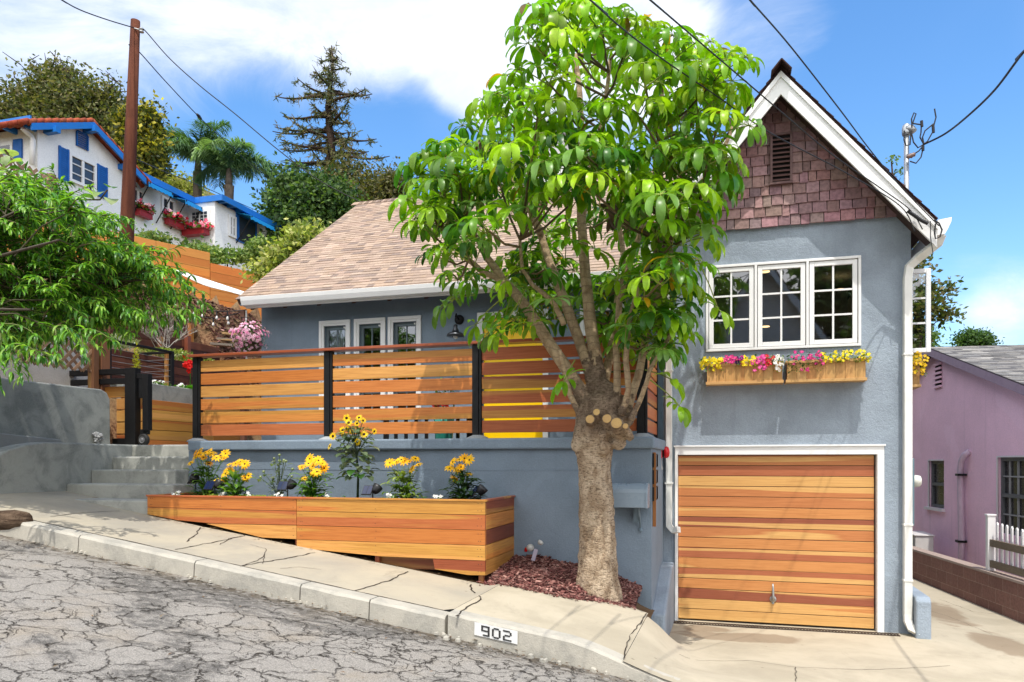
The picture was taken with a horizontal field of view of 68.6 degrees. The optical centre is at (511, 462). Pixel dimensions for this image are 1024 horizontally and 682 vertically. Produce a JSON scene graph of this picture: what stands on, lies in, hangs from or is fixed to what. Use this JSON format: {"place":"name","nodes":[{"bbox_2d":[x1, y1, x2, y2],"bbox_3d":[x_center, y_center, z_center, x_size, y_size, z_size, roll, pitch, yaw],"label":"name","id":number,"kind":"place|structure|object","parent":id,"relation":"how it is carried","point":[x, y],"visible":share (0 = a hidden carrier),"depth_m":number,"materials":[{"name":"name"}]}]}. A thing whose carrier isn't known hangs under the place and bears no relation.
{"place":"outdoors","nodes":[
{"label":"outdoors","id":0,"kind":"place"},
{"bbox_2d":[1,175,260,443],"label":"hillside","id":1,"kind":"structure","parent":0,"point":[205,336],"depth_m":17.48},
{"bbox_2d":[0,308,87,387],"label":"whitewashed wall","id":2,"kind":"structure","parent":1,"relation":"on","point":[59,375],"depth_m":11.59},
{"bbox_2d":[47,173,55,239],"bbox_3d":[-7.754,-3.046,11.520,0.080,3.332,1.674,0,0,16],"label":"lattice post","id":3,"kind":"object","parent":1,"relation":"on","point":[54,185],"visible":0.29,"depth_m":12.23,"materials":[{"name":"brown wood"}]},
{"bbox_2d":[0,154,57,229],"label":"lattice fence","id":4,"kind":"object","parent":3,"relation":"attached to","point":[35,170],"visible":0.13,"depth_m":11.85,"materials":[{"name":"brown wood"}]},
{"bbox_2d":[0,149,118,212],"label":"vine","id":5,"kind":"object","parent":4,"relation":"attached to","point":[5,160],"visible":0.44,"depth_m":9.08,"materials":[{"name":"green plant"}]},
{"bbox_2d":[0,378,109,443],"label":"rendered wall","id":6,"kind":"structure","parent":1,"relation":"on","point":[68,414],"depth_m":10.52,"materials":[{"name":"concrete"}]},
{"bbox_2d":[0,442,131,493],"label":"cheek wall","id":7,"kind":"structure","parent":1,"relation":"on","point":[39,467],"depth_m":9.56,"materials":[{"name":"concrete"}]},
{"bbox_2d":[0,50,142,144],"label":"pepper tree","id":8,"kind":"object","parent":1,"relation":"on","point":[57,91],"visible":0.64,"depth_m":29.14,"materials":[{"name":"plant"}]},
{"bbox_2d":[88,325,109,391],"bbox_3d":[-6.517,-1.730,11.835,0.120,1.500,0.320,0,0,16],"label":"lattice post","id":9,"kind":"object","parent":1,"relation":"on","point":[102,361],"visible":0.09,"depth_m":11.75,"materials":[{"name":"brown wood"}]},
{"bbox_2d":[0,305,91,372],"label":"lattice fence","id":10,"kind":"object","parent":9,"relation":"attached to","point":[73,359],"visible":0.24,"depth_m":11.26,"materials":[{"name":"brown wood"}]},
{"bbox_2d":[0,161,213,395],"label":"peach tree","id":11,"kind":"object","parent":1,"relation":"on","point":[79,300],"visible":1,"depth_m":7.89,"materials":[{"name":"green plant"}]},
{"bbox_2d":[7,222,209,300],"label":"timber retaining wall","id":12,"kind":"structure","parent":1,"relation":"on","point":[195,262],"depth_m":18.71,"materials":[{"name":"brown wood"}]},
{"bbox_2d":[118,18,143,326],"bbox_3d":[-7.738,-4.312,15.221,0.577,9.278,0.320,0,0,-9],"label":"utility pole","id":13,"kind":"object","parent":1,"relation":"on","point":[128,192],"visible":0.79,"depth_m":15.11,"materials":[{"name":"brown wood"}]},
{"bbox_2d":[143,29,360,201],"bbox_3d":[-5.343,-7.168,15.756,4.386,3.188,0.232,0,0,-14],"label":"overhead wire","id":14,"kind":"object","parent":13,"relation":"attached to","point":[245,122],"visible":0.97,"depth_m":15.76,"materials":[{"name":"rubber"}]},
{"bbox_2d":[0,115,281,269],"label":"hill house","id":15,"kind":"structure","parent":1,"relation":"on","point":[81,152],"depth_m":20.12,"materials":[{"name":"white paint"}]},
{"bbox_2d":[70,152,96,191],"bbox_3d":[-11.165,-7.541,19.512,0.060,0.727,0.847,0,0,16],"label":"window","id":16,"kind":"structure","parent":15,"relation":"in","point":[83,172],"depth_m":19.48,"materials":[{"name":"white paint"}]},
{"bbox_2d":[135,198,155,219],"bbox_3d":[-10.681,-7.339,21.778,0.539,0.461,0.819,0,0,16],"label":"flower box","id":17,"kind":"object","parent":15,"relation":"attached to","point":[144,211],"visible":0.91,"depth_m":21.69,"materials":[{"name":"red plant"}]},
{"bbox_2d":[135,180,172,222],"bbox_3d":[-10.475,-7.645,21.903,0.625,1.009,0.957,0,0,16],"label":"awning","id":18,"kind":"object","parent":15,"relation":"attached to","point":[158,188],"visible":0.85,"depth_m":21.83,"materials":[{"name":"blue metal"}]},
{"bbox_2d":[160,208,188,229],"bbox_3d":[-10.336,-7.437,22.977,0.524,0.450,0.987,0,0,16],"label":"flower box","id":19,"kind":"object","parent":15,"relation":"attached to","point":[171,216],"visible":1,"depth_m":22.82,"materials":[{"name":"red"}]},
{"bbox_2d":[181,218,213,237],"bbox_3d":[-9.890,-7.320,23.436,1.173,0.465,0.574,0,0,16],"label":"flower box","id":20,"kind":"object","parent":15,"relation":"attached to","point":[196,229],"visible":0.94,"depth_m":23.31,"materials":[{"name":"red plastic"}]},
{"bbox_2d":[190,207,210,222],"bbox_3d":[-9.806,-7.711,23.585,0.727,0.520,0.062,0,0,16],"label":"window","id":21,"kind":"structure","parent":15,"relation":"in","point":[206,212],"depth_m":23.53,"materials":[{"name":"white paint"}]},
{"bbox_2d":[228,214,236,238],"bbox_3d":[-9.039,-7.625,24.249,0.060,0.695,0.355,0,0,16],"label":"window","id":22,"kind":"structure","parent":15,"relation":"in","point":[232,220],"depth_m":24.22,"materials":[{"name":"white paint"}]},
{"bbox_2d":[236,213,256,243],"bbox_3d":[-8.834,-7.679,24.974,0.051,0.898,1.081,0,0,16],"label":"balcony door","id":23,"kind":"structure","parent":15,"relation":"in","point":[251,229],"depth_m":24.82,"materials":[{"name":"blue glass"}]},
{"bbox_2d":[110,340,173,386],"bbox_3d":[-6.988,-1.495,13.403,0.970,1.150,1.547,0,0,16],"label":"fence","id":24,"kind":"object","parent":1,"relation":"on","point":[171,367],"visible":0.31,"depth_m":13.91,"materials":[{"name":"wood"}]},
{"bbox_2d":[105,89,179,181],"bbox_3d":[-13.342,-10.627,27.122,2.635,5.633,2.422,0,0,16],"label":"loquat tree","id":25,"kind":"object","parent":1,"relation":"on","point":[151,136],"visible":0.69,"depth_m":26.60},
{"bbox_2d":[134,223,183,244],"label":"bush","id":26,"kind":"object","parent":1,"relation":"on","point":[155,236],"visible":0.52,"depth_m":20.03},
{"bbox_2d":[133,317,193,341],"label":"terrace wall","id":27,"kind":"structure","parent":1,"relation":"on","point":[191,326],"depth_m":17.07,"materials":[{"name":"brown wood"}]},
{"bbox_2d":[136,347,192,357],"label":"groundcover","id":28,"kind":"object","parent":1,"relation":"on","point":[178,352],"visible":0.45,"depth_m":14.70,"materials":[{"name":"green plant"}]},
{"bbox_2d":[139,304,197,349],"bbox_3d":[-7.146,-2.676,15.060,1.014,0.966,1.449,0,0,12],"label":"dry shrub","id":29,"kind":"object","parent":1,"relation":"on","point":[166,331],"visible":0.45,"depth_m":15.08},
{"bbox_2d":[110,384,228,403],"bbox_3d":[-6.075,-0.960,13.480,0.310,0.760,2.700,0,0,16],"label":"planter trough","id":30,"kind":"object","parent":1,"relation":"on","point":[170,393],"visible":0.04,"depth_m":13.21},
{"bbox_2d":[110,327,235,360],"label":"terrace wall","id":31,"kind":"structure","parent":1,"relation":"on","point":[186,343],"depth_m":16.06,"materials":[{"name":"brown wood"}]},
{"bbox_2d":[112,348,247,410],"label":"terrace wall","id":32,"kind":"structure","parent":1,"relation":"on","point":[181,375],"depth_m":14.46,"materials":[{"name":"wood"}]},
{"bbox_2d":[121,397,239,444],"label":"terrace wall","id":33,"kind":"structure","parent":1,"relation":"on","point":[169,434],"depth_m":12.93,"materials":[{"name":"brown wood"}]},
{"bbox_2d":[161,162,211,195],"bbox_3d":[-15.071,-11.556,34.013,2.726,4.219,2.731,0,0,-23],"label":"bush","id":34,"kind":"object","parent":1,"relation":"on","point":[183,185],"visible":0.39,"depth_m":33.53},
{"bbox_2d":[172,235,217,259],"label":"bush","id":35,"kind":"object","parent":1,"relation":"on","point":[195,244],"visible":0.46,"depth_m":21.19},
{"bbox_2d":[133,289,260,384],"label":"slope mulch","id":36,"kind":"object","parent":1,"relation":"on","point":[222,325],"visible":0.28,"depth_m":18.05,"materials":[{"name":"brown wood"}]},
{"bbox_2d":[163,117,234,196],"bbox_3d":[-13.130,-11.004,31.082,3.722,6.310,3.400,0,0,-27],"label":"palm tree","id":37,"kind":"object","parent":1,"relation":"on","point":[183,147],"visible":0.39,"depth_m":30.61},
{"bbox_2d":[208,243,245,268],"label":"bush","id":38,"kind":"object","parent":1,"relation":"on","point":[232,255],"visible":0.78,"depth_m":22.33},
{"bbox_2d":[189,136,279,199],"bbox_3d":[-11.167,-10.044,30.011,3.408,5.487,3.149,0,0,16],"label":"palm tree","id":39,"kind":"object","parent":1,"relation":"on","point":[225,166],"visible":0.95,"depth_m":29.83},
{"bbox_2d":[210,263,262,316],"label":"timber retaining wall","id":40,"kind":"structure","parent":1,"relation":"on","point":[226,276],"depth_m":19.56,"materials":[{"name":"brown wood"}]},
{"bbox_2d":[240,231,275,267],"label":"bush","id":41,"kind":"object","parent":1,"relation":"on","point":[252,250],"visible":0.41,"depth_m":21.70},
{"bbox_2d":[232,216,331,288],"bbox_3d":[-5.371,-3.786,17.410,2.448,3.989,1.641,0,0,-5],"label":"variegated shrub","id":42,"kind":"object","parent":1,"relation":"on","point":[293,242],"visible":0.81,"depth_m":17.24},
{"bbox_2d":[249,150,369,247],"bbox_3d":[-7.632,-7.470,27.061,5.697,7.240,4.287,0,0,16],"label":"bushy tree","id":43,"kind":"object","parent":1,"relation":"on","point":[292,195],"visible":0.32,"depth_m":26.12,"materials":[{"name":"plant"}]},
{"bbox_2d":[270,42,389,172],"bbox_3d":[-9.230,-15.650,38.168,5.932,10.912,5.353,0,0,16],"label":"conifer","id":44,"kind":"object","parent":1,"relation":"on","point":[329,114],"visible":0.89,"depth_m":37.78,"materials":[{"name":"green plant"}]},
{"bbox_2d":[307,143,414,211],"bbox_3d":[-6.578,-10.835,32.807,5.088,6.089,4.494,0,0,16],"label":"olive tree","id":45,"kind":"object","parent":1,"relation":"on","point":[379,185],"visible":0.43,"depth_m":32.31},
{"bbox_2d":[913,240,968,355],"bbox_3d":[13.383,-3.933,23.990,2.402,6.585,1.833,0,0,-39],"label":"sycamore","id":46,"kind":"object","parent":1,"relation":"on","point":[941,314],"visible":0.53,"depth_m":23.81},
{"bbox_2d":[949,325,1004,345],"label":"round tree","id":47,"kind":"object","parent":1,"relation":"on","point":[969,336],"visible":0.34,"depth_m":59.42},
{"bbox_2d":[0,491,499,609],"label":"sidewalk","id":48,"kind":"structure","parent":0,"point":[430,590],"depth_m":7.68,"materials":[{"name":"concrete"}]},
{"bbox_2d":[0,510,32,529],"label":"old log","id":49,"kind":"object","parent":48,"relation":"on","point":[10,519],"visible":0.77,"depth_m":7.48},
{"bbox_2d":[0,433,60,447],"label":"kerb wall","id":50,"kind":"structure","parent":48,"relation":"on","point":[8,439],"depth_m":9.77,"materials":[{"name":"concrete"}]},
{"bbox_2d":[67,445,193,550],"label":"concrete steps","id":51,"kind":"structure","parent":48,"relation":"on","point":[134,480],"depth_m":9.87,"materials":[{"name":"concrete"}]},
{"bbox_2d":[69,368,151,444],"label":"rolling gate","id":52,"kind":"structure","parent":51,"relation":"on","point":[135,391],"depth_m":11.61,"materials":[{"name":"black metal"}]},
{"bbox_2d":[0,535,638,681],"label":"road","id":53,"kind":"structure","parent":0,"point":[219,633],"depth_m":5.42,"materials":[{"name":"asphalt"}]},
{"bbox_2d":[0,519,650,681],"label":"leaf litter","id":54,"kind":"object","parent":53,"relation":"on","point":[321,608],"visible":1,"depth_m":6.28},
{"bbox_2d":[0,521,680,681],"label":"kerb","id":55,"kind":"structure","parent":53,"relation":"on","point":[562,647],"depth_m":6.46,"materials":[{"name":"concrete"}]},
{"bbox_2d":[474,622,517,643],"bbox_3d":[-0.131,1.381,6.062,0.365,0.160,0.011,0,0,16],"label":"kerb number","id":56,"kind":"object","parent":55,"relation":"attached to","point":[496,633],"visible":1,"depth_m":6.06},
{"bbox_2d":[64,547,628,679],"bbox_3d":[-1.528,1.274,6.431,5.868,0.911,0.133,0,0,16],"label":"gutter rubble","id":57,"kind":"object","parent":53,"relation":"on","point":[530,655],"visible":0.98,"depth_m":6.09,"materials":[{"name":"concrete"}]},
{"bbox_2d":[94,497,654,629],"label":"dirt","id":58,"kind":"structure","parent":0,"point":[472,578],"depth_m":8.26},
{"bbox_2d":[476,554,642,609],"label":"bark mulch","id":59,"kind":"object","parent":58,"relation":"on","point":[547,575],"visible":0.7,"depth_m":7.88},
{"bbox_2d":[146,492,515,583],"bbox_3d":[-2.144,0.823,8.800,4.236,0.875,1.092,0,0,16],"label":"planter box","id":60,"kind":"object","parent":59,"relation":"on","point":[484,539],"visible":0.98,"depth_m":8.10,"materials":[{"name":"brown wood"}]},
{"bbox_2d":[183,447,230,495],"bbox_3d":[-3.742,0.137,9.260,0.610,0.649,0.507,0,0,16],"label":"coneflower","id":61,"kind":"object","parent":60,"relation":"on","point":[208,474],"visible":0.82,"depth_m":9.24,"materials":[{"name":"yellow plant"}]},
{"bbox_2d":[214,459,256,495],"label":"coneflower","id":62,"kind":"object","parent":60,"relation":"on","point":[232,474],"visible":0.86,"depth_m":8.83,"materials":[{"name":"yellow plant"}]},
{"bbox_2d":[257,454,297,495],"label":"budding plant","id":63,"kind":"object","parent":60,"relation":"on","point":[283,461],"visible":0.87,"depth_m":8.99,"materials":[{"name":"green plant"}]},
{"bbox_2d":[288,453,335,496],"bbox_3d":[-2.309,0.178,8.725,0.553,0.572,0.514,0,0,16],"label":"coneflower","id":64,"kind":"object","parent":60,"relation":"on","point":[314,474],"visible":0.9,"depth_m":8.66,"materials":[{"name":"yellow plant"}]},
{"bbox_2d":[328,414,379,497],"bbox_3d":[-1.812,-0.056,8.743,0.563,1.024,0.556,0,0,-33],"label":"sunflower","id":65,"kind":"object","parent":60,"relation":"on","point":[354,453],"visible":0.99,"depth_m":8.67,"materials":[{"name":"green plant"}]},
{"bbox_2d":[381,456,426,497],"bbox_3d":[-1.256,0.207,8.544,0.574,0.557,0.459,0,0,37],"label":"coneflower","id":66,"kind":"object","parent":60,"relation":"on","point":[405,489],"visible":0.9,"depth_m":8.50,"materials":[{"name":"green plant"}]},
{"bbox_2d":[438,453,485,498],"bbox_3d":[-0.537,0.180,8.346,0.521,0.569,0.638,0,0,-26],"label":"coneflower","id":67,"kind":"object","parent":60,"relation":"on","point":[460,468],"visible":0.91,"depth_m":8.30,"materials":[{"name":"yellow plant"}]},
{"bbox_2d":[387,0,766,601],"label":"umbrella tree","id":68,"kind":"object","parent":58,"relation":"on","point":[604,410],"visible":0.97,"depth_m":7.23,"materials":[{"name":"green plant"}]},
{"bbox_2d":[383,419,471,438],"bbox_3d":[-1.164,-0.455,10.569,1.341,0.450,0.330,0,0,16],"label":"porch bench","id":69,"kind":"object","parent":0,"point":[385,436],"depth_m":10.50,"materials":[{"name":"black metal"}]},
{"bbox_2d":[432,377,454,438],"bbox_3d":[-0.915,-0.695,10.098,0.393,0.926,0.392,0,0,16],"label":"plant pot","id":70,"kind":"object","parent":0,"point":[443,435],"visible":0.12,"depth_m":10.01,"materials":[{"name":"teal ceramic"}]},
{"bbox_2d":[0,0,1023,346],"label":"sky","id":71,"kind":"structure","parent":0,"point":[422,63],"materials":[{"name":"blue"}]},
{"bbox_2d":[455,584,647,654],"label":"sidewalk","id":72,"kind":"structure","parent":0,"point":[611,626],"depth_m":6.75,"materials":[{"name":"concrete"}]},
{"bbox_2d":[623,579,1023,681],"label":"driveway","id":73,"kind":"structure","parent":0,"point":[965,652],"depth_m":7.94,"materials":[{"name":"concrete"}]},
{"bbox_2d":[186,433,665,651],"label":"porch wall","id":74,"kind":"structure","parent":73,"relation":"on","point":[538,478],"depth_m":8.75,"materials":[{"name":"paint"}]},
{"bbox_2d":[187,335,657,437],"bbox_3d":[-1.205,-0.861,9.904,6.120,1.162,1.490,0,0,16],"label":"slat fence","id":75,"kind":"object","parent":74,"relation":"on","point":[477,412],"visible":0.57,"depth_m":9.28,"materials":[{"name":"brown wood"}]},
{"bbox_2d":[612,483,649,532],"bbox_3d":[1.216,0.501,8.244,0.575,0.557,0.285,0,0,16],"label":"mailbox","id":76,"kind":"object","parent":74,"relation":"attached to","point":[635,497],"visible":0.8,"depth_m":8.11,"materials":[{"name":"metal"}]},
{"bbox_2d":[653,452,657,526],"bbox_3d":[1.650,0.305,8.591,0.034,0.830,0.500,0,0,16],"label":"address plaque","id":77,"kind":"object","parent":74,"relation":"attached to","point":[654,488],"visible":1,"depth_m":8.39,"materials":[{"name":"brown wood"}]},
{"bbox_2d":[34,511,991,680],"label":"pavement joints","id":78,"kind":"object","parent":73,"relation":"on","point":[392,579],"visible":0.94,"depth_m":7.21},
{"bbox_2d":[235,58,951,638],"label":"grey house","id":79,"kind":"structure","parent":73,"relation":"on","point":[791,504],"depth_m":9.45,"materials":[{"name":"paint"}]},
{"bbox_2d":[177,270,243,294],"bbox_3d":[-6.236,-3.694,15.284,0.162,2.000,6.996,0,0,-35],"label":"shade sail","id":80,"kind":"object","parent":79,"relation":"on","point":[208,283],"visible":0.6,"depth_m":14.69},
{"bbox_2d":[240,310,246,439],"bbox_3d":[-4.327,-1.340,12.129,0.107,2.220,0.080,0,0,16],"label":"corner post","id":81,"kind":"object","parent":79,"relation":"attached to","point":[243,313],"visible":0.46,"depth_m":12.10,"materials":[{"name":"white paint"}]},
{"bbox_2d":[228,317,269,356],"bbox_3d":[-4.155,-1.983,11.822,0.631,0.678,0.667,0,0,34],"label":"hanging basket","id":82,"kind":"object","parent":81,"relation":"hanging from","point":[248,345],"visible":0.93,"depth_m":11.67,"materials":[{"name":"pink plant"}]},
{"bbox_2d":[319,319,350,409],"bbox_3d":[-2.838,-1.490,12.100,0.557,1.581,0.125,0,0,16],"label":"window","id":83,"kind":"structure","parent":79,"relation":"in","point":[347,323],"depth_m":12.10,"materials":[{"name":"white paint"}]},
{"bbox_2d":[354,317,385,408],"bbox_3d":[-2.242,-1.490,11.927,0.546,1.581,0.125,0,0,16],"label":"window","id":84,"kind":"structure","parent":79,"relation":"in","point":[382,321],"depth_m":11.93,"materials":[{"name":"white paint"}]},
{"bbox_2d":[388,315,420,407],"bbox_3d":[-1.667,-1.490,11.760,0.561,1.581,0.125,0,0,16],"label":"window","id":85,"kind":"structure","parent":79,"relation":"in","point":[417,318],"depth_m":11.77,"materials":[{"name":"white paint"}]},
{"bbox_2d":[447,313,463,338],"bbox_3d":[-0.837,-2.053,11.304,0.270,0.406,0.354,0,0,16],"label":"wall lamp","id":86,"kind":"object","parent":79,"relation":"attached to","point":[455,333],"visible":0.99,"depth_m":11.25,"materials":[{"name":"black metal"}]},
{"bbox_2d":[484,317,542,437],"bbox_3d":[0.023,-1.208,11.288,0.928,1.937,0.048,0,0,16],"label":"front door","id":87,"kind":"structure","parent":79,"relation":"in","point":[516,336],"depth_m":11.27,"materials":[{"name":"yellow paint"}]},
{"bbox_2d":[706,361,783,386],"bbox_3d":[2.903,-1.103,9.384,0.919,0.265,0.254,0,0,16],"label":"window box","id":88,"kind":"object","parent":79,"relation":"attached to","point":[740,374],"visible":0.94,"depth_m":9.29,"materials":[{"name":"brown wood"}]},
{"bbox_2d":[698,356,723,371],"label":"trailing flowers","id":89,"kind":"object","parent":88,"relation":"in","point":[704,361],"visible":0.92,"depth_m":9.37,"materials":[{"name":"yellow plant"}]},
{"bbox_2d":[589,0,914,231],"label":"overhead wire","id":90,"kind":"object","parent":79,"relation":"attached to","point":[610,18],"visible":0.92,"depth_m":6.73,"materials":[{"name":"rubber"}]},
{"bbox_2d":[678,455,873,628],"bbox_3d":[3.283,0.975,9.435,2.330,2.122,0.107,0,0,16],"label":"garage door","id":91,"kind":"structure","parent":79,"relation":"in","point":[774,539],"depth_m":9.44,"materials":[{"name":"brown wood"}]},
{"bbox_2d":[706,255,860,351],"bbox_3d":[3.378,-1.965,9.412,1.827,1.100,0.118,0,0,16],"label":"front window","id":92,"kind":"structure","parent":79,"relation":"in","point":[806,266],"depth_m":9.35,"materials":[{"name":"white paint"}]},
{"bbox_2d":[649,0,922,228],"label":"overhead wire","id":93,"kind":"object","parent":79,"relation":"attached to","point":[689,33],"visible":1,"depth_m":6.41,"materials":[{"name":"rubber"}]},
{"bbox_2d":[784,358,866,384],"bbox_3d":[3.803,-1.103,9.122,0.907,0.265,0.254,0,0,16],"label":"window box","id":94,"kind":"object","parent":79,"relation":"attached to","point":[850,370],"visible":0.98,"depth_m":9.02,"materials":[{"name":"brown wood"}]},
{"bbox_2d":[786,350,825,373],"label":"trailing flowers","id":95,"kind":"object","parent":94,"relation":"in","point":[809,357],"visible":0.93,"depth_m":9.05,"materials":[{"name":"pink plant"}]},
{"bbox_2d":[821,349,871,363],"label":"trailing flowers","id":96,"kind":"object","parent":94,"relation":"in","point":[843,355],"visible":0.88,"depth_m":8.96,"materials":[{"name":"yellow plant"}]},
{"bbox_2d":[749,0,938,225],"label":"overhead wire","id":97,"kind":"object","parent":79,"relation":"attached to","point":[773,26],"visible":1,"depth_m":6.63,"materials":[{"name":"rubber"}]},
{"bbox_2d":[913,362,920,389],"bbox_3d":[5.178,-1.120,9.905,0.257,0.320,0.684,0,0,16],"label":"window box","id":98,"kind":"object","parent":79,"relation":"attached to","point":[916,381],"visible":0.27,"depth_m":9.57,"materials":[{"name":"brown wood"}]},
{"bbox_2d":[913,351,928,376],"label":"trailing flowers","id":99,"kind":"object","parent":98,"relation":"in","point":[916,360],"visible":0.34,"depth_m":9.49,"materials":[{"name":"yellow plant"}]},
{"bbox_2d":[902,109,936,189],"bbox_3d":[5.229,-3.451,9.650,0.395,2.143,0.157,0,0,38],"label":"service mast","id":100,"kind":"object","parent":79,"relation":"attached to","point":[908,129],"visible":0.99,"depth_m":9.68,"materials":[{"name":"metal"}]},
{"bbox_2d":[923,50,1023,144],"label":"overhead wire","id":101,"kind":"object","parent":100,"relation":"attached to","point":[1018,57],"visible":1,"depth_m":7.83,"materials":[{"name":"rubber"}]},
{"bbox_2d":[907,210,942,252],"bbox_3d":[4.662,-2.610,8.476,0.369,0.523,0.040,0,0,16],"label":"eave cable loop","id":102,"kind":"object","parent":79,"relation":"attached to","point":[917,217],"visible":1,"depth_m":8.46,"materials":[{"name":"rubber"}]},
{"bbox_2d":[652,562,673,634],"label":"ramp wall","id":103,"kind":"structure","parent":73,"relation":"on","point":[663,615],"depth_m":8.90,"materials":[{"name":"concrete"}]},
{"bbox_2d":[674,620,900,636],"bbox_3d":[3.319,2.075,9.257,2.670,0.070,0.120,0,0,16],"label":"drain grate","id":104,"kind":"object","parent":73,"relation":"on","point":[781,628],"visible":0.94,"depth_m":9.22,"materials":[{"name":"metal"}]},
{"bbox_2d":[913,531,934,551],"bbox_3d":[8.018,1.755,14.772,0.360,0.730,0.880,0,0,16],"label":"air conditioner","id":105,"kind":"object","parent":73,"relation":"on","point":[923,540],"visible":0.24,"depth_m":14.38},
{"bbox_2d":[913,546,1023,623],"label":"block wall","id":106,"kind":"structure","parent":73,"relation":"on","point":[999,592],"depth_m":11.22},
{"bbox_2d":[985,514,1023,576],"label":"picket fence","id":107,"kind":"object","parent":106,"relation":"on","point":[994,544],"visible":1,"depth_m":10.49,"materials":[{"name":"white paint"}]},
{"label":"side yard","id":108,"kind":"structure","parent":0,"visible":0},
{"bbox_2d":[913,345,1023,577],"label":"pink house","id":109,"kind":"structure","parent":108,"relation":"on","point":[970,398],"depth_m":13.57,"materials":[{"name":"paint"}]},
{"bbox_2d":[924,459,944,511],"bbox_3d":[8.521,0.454,14.981,0.222,1.018,0.888,0,0,9],"label":"window","id":110,"kind":"structure","parent":109,"relation":"in","point":[937,466],"depth_m":15.11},
{"bbox_2d":[955,449,970,560],"bbox_3d":[8.224,0.888,13.677,0.215,2.257,0.406,0,0,16],"label":"vent pipe","id":111,"kind":"object","parent":109,"relation":"attached to","point":[961,541],"visible":0.84,"depth_m":13.64,"materials":[{"name":"purple metal"}]},
{"bbox_2d":[996,455,1023,535],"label":"window","id":112,"kind":"structure","parent":109,"relation":"in","point":[1012,467],"depth_m":12.20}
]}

